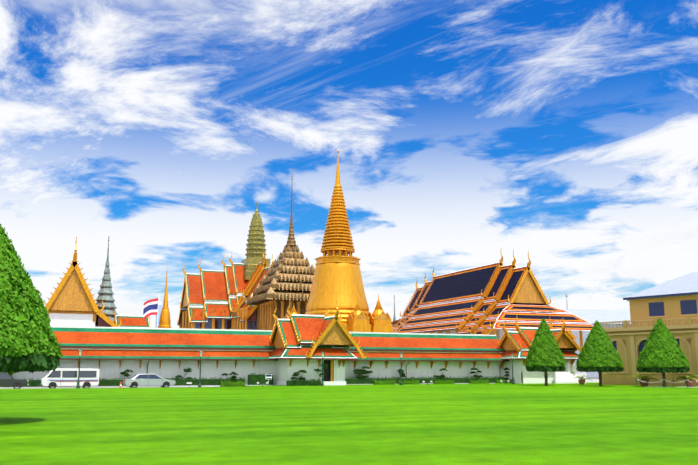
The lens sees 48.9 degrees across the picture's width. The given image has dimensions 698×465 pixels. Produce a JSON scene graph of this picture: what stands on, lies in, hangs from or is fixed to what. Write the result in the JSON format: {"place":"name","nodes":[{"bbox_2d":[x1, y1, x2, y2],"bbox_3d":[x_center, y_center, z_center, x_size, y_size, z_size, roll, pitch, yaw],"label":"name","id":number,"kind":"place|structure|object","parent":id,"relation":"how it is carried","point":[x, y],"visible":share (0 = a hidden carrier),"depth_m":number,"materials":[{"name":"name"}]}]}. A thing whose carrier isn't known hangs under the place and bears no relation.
{"place":"outdoors","nodes":[
{"label":"outdoors","id":0,"kind":"place"},
{"bbox_2d":[155,302,161,327],"bbox_3d":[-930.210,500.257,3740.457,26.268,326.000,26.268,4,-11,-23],"label":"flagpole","id":1,"kind":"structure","parent":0,"point":[159,308],"depth_m":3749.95,"materials":[{"name":"white metal"}]},
{"bbox_2d":[0,382,598,388],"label":"road","id":2,"kind":"structure","parent":0,"point":[265,385],"depth_m":85.41,"materials":[{"name":"grey asphalt"}]},
{"bbox_2d":[0,372,28,388],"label":"car","id":3,"kind":"object","parent":2,"relation":"on","point":[6,379],"visible":0.9,"depth_m":73.44,"materials":[{"name":"grey metal"}]},
{"bbox_2d":[40,369,99,387],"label":"white van","id":4,"kind":"object","parent":2,"relation":"on","point":[88,378],"visible":0.92,"depth_m":75.97,"materials":[{"name":"white metal"}]},
{"bbox_2d":[122,374,175,387],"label":"silver sedan","id":5,"kind":"object","parent":2,"relation":"on","point":[135,381],"visible":0.96,"depth_m":79.13,"materials":[{"name":"grey metal"}]},
{"bbox_2d":[265,374,271,385],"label":"info sign","id":6,"kind":"object","parent":2,"relation":"on","point":[268,376],"visible":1,"depth_m":83.02,"materials":[{"name":"silver metal"}]},
{"bbox_2d":[0,383,697,464],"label":"lawn","id":7,"kind":"structure","parent":0,"point":[538,424],"depth_m":25.50,"materials":[{"name":"green plant"}]},
{"bbox_2d":[0,224,62,373],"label":"cone tree","id":8,"kind":"object","parent":7,"relation":"on","point":[28,342],"visible":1,"depth_m":26.57,"materials":[{"name":"green plant"}]},
{"bbox_2d":[76,348,81,387],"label":"lamp post","id":9,"kind":"object","parent":7,"relation":"on","point":[78,380],"visible":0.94,"depth_m":74.38,"materials":[{"name":"grey metal"}]},
{"bbox_2d":[198,351,202,386],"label":"lamp post","id":10,"kind":"object","parent":7,"relation":"on","point":[200,354],"visible":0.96,"depth_m":78.97,"materials":[{"name":"grey metal"}]},
{"bbox_2d":[321,351,324,385],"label":"lamp post","id":11,"kind":"object","parent":7,"relation":"on","point":[322,356],"visible":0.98,"depth_m":84.50,"materials":[{"name":"grey metal"}]},
{"bbox_2d":[399,353,402,384],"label":"lamp post","id":12,"kind":"object","parent":7,"relation":"on","point":[401,355],"visible":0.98,"depth_m":88.07,"materials":[{"name":"grey metal"}]},
{"bbox_2d":[511,354,514,383],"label":"lamp post","id":13,"kind":"object","parent":7,"relation":"on","point":[512,355],"visible":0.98,"depth_m":93.95,"materials":[{"name":"metal"}]},
{"bbox_2d":[524,318,565,385],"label":"cone tree","id":14,"kind":"object","parent":7,"relation":"on","point":[545,354],"visible":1,"depth_m":84.00,"materials":[{"name":"green plant"}]},
{"bbox_2d":[574,375,592,384],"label":"potted palm","id":15,"kind":"object","parent":7,"relation":"on","point":[581,381],"visible":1,"depth_m":90.56,"materials":[{"name":"green ceramic"}]},
{"bbox_2d":[576,320,623,385],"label":"cone tree","id":16,"kind":"object","parent":7,"relation":"on","point":[599,354],"visible":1,"depth_m":82.59,"materials":[{"name":"green plant"}]},
{"bbox_2d":[637,318,689,386],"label":"cone tree","id":17,"kind":"object","parent":7,"relation":"on","point":[662,352],"visible":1,"depth_m":79.27,"materials":[{"name":"green plant"}]},
{"bbox_2d":[0,0,697,327],"label":"sky","id":18,"kind":"structure","parent":0,"point":[465,133],"materials":[{"name":"blue"}]},
{"bbox_2d":[583,378,598,381],"bbox_3d":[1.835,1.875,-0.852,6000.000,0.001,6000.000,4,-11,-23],"label":"ground","id":19,"kind":"structure","parent":0,"point":[593,379],"depth_m":132.76,"materials":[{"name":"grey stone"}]},
{"bbox_2d":[45,236,120,326],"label":"hall","id":20,"kind":"structure","parent":19,"relation":"on","point":[71,301],"depth_m":121.95,"materials":[{"name":"gold"}]},
{"bbox_2d":[95,237,117,326],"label":"spire","id":21,"kind":"structure","parent":19,"relation":"on","point":[105,293],"depth_m":141.73,"materials":[{"name":"tile"}]},
{"bbox_2d":[113,309,150,327],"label":"roof","id":22,"kind":"structure","parent":19,"relation":"on","point":[132,321],"depth_m":128.45,"materials":[{"name":"orange tile"}]},
{"bbox_2d":[143,295,158,327],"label":"flag pole","id":23,"kind":"object","parent":19,"relation":"on","point":[150,307],"visible":0.92,"depth_m":106.39,"materials":[{"name":"multicoloured fabric"}]},
{"bbox_2d":[158,273,170,327],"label":"golden chedi","id":24,"kind":"structure","parent":19,"relation":"on","point":[164,321],"depth_m":135.97,"materials":[{"name":"gold metal"}]},
{"bbox_2d":[177,202,277,329],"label":"temple building","id":25,"kind":"structure","parent":19,"relation":"on","point":[213,299],"depth_m":173.28,"materials":[{"name":"orange tile"}]},
{"bbox_2d":[0,363,514,386],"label":"shrubs","id":26,"kind":"object","parent":19,"relation":"on","point":[232,381],"visible":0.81,"depth_m":86.93,"materials":[{"name":"green plant"}]},
{"bbox_2d":[11,360,504,384],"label":"gallery wall","id":27,"kind":"structure","parent":19,"relation":"on","point":[110,369],"depth_m":87.64,"materials":[{"name":"white paint"}]},
{"bbox_2d":[56,360,503,377],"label":"roof brackets","id":28,"kind":"object","parent":27,"relation":"attached to","point":[432,362],"visible":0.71,"depth_m":94.62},
{"bbox_2d":[51,326,509,361],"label":"gallery roof","id":29,"kind":"structure","parent":27,"relation":"on","point":[115,343],"depth_m":88.13,"materials":[{"name":"orange tile"}]},
{"bbox_2d":[246,176,314,329],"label":"mondop","id":30,"kind":"structure","parent":19,"relation":"on","point":[290,274],"depth_m":153.44,"materials":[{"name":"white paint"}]},
{"bbox_2d":[284,305,300,318],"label":"spires","id":31,"kind":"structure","parent":19,"relation":"on","point":[293,311],"depth_m":121.58,"materials":[{"name":"gold metal"}]},
{"bbox_2d":[269,299,366,385],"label":"gate pavilion","id":32,"kind":"structure","parent":19,"relation":"on","point":[302,342],"depth_m":87.53,"materials":[{"name":"orange tile"}]},
{"bbox_2d":[305,150,371,330],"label":"golden chedi","id":33,"kind":"structure","parent":19,"relation":"on","point":[337,277],"depth_m":131.60,"materials":[{"name":"gold metal"}]},
{"bbox_2d":[347,301,370,331],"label":"stupa","id":34,"kind":"object","parent":19,"relation":"on","point":[358,319],"visible":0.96,"depth_m":125.96,"materials":[{"name":"gold metal"}]},
{"bbox_2d":[369,294,392,332],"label":"stupa","id":35,"kind":"object","parent":19,"relation":"on","point":[380,319],"visible":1,"depth_m":130.57,"materials":[{"name":"gold metal"}]},
{"bbox_2d":[393,295,395,320],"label":"grey prang","id":36,"kind":"structure","parent":19,"relation":"on","point":[394,318],"depth_m":193.46,"materials":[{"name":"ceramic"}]},
{"bbox_2d":[391,249,593,377],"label":"temple hall","id":37,"kind":"structure","parent":19,"relation":"on","point":[490,299],"depth_m":151.07,"materials":[{"name":"orange"}]},
{"bbox_2d":[498,313,585,383],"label":"gate pavilion","id":38,"kind":"structure","parent":19,"relation":"on","point":[517,343],"depth_m":100.61,"materials":[{"name":"white paint"}]},
{"bbox_2d":[556,293,630,377],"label":"back building","id":39,"kind":"structure","parent":19,"relation":"on","point":[590,316],"depth_m":165.50,"materials":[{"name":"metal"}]},
{"bbox_2d":[594,272,697,385],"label":"beige hall","id":40,"kind":"structure","parent":19,"relation":"on","point":[672,304],"depth_m":88.68,"materials":[{"name":"paint"}]},
{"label":"hall paving","id":41,"kind":"object","parent":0,"visible":0},
{"bbox_2d":[632,374,658,385],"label":"potted palm","id":42,"kind":"object","parent":41,"relation":"on","point":[644,379],"visible":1,"depth_m":82.65,"materials":[{"name":"green plant"}]},
{"bbox_2d":[636,378,696,387],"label":"chain barrier","id":43,"kind":"object","parent":41,"relation":"on","point":[668,381],"visible":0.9,"depth_m":78.58,"materials":[{"name":"white metal"}]},
{"bbox_2d":[675,373,697,386],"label":"potted palm","id":44,"kind":"object","parent":41,"relation":"on","point":[692,381],"visible":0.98,"depth_m":78.85,"materials":[{"name":"green plant"}]}
]}

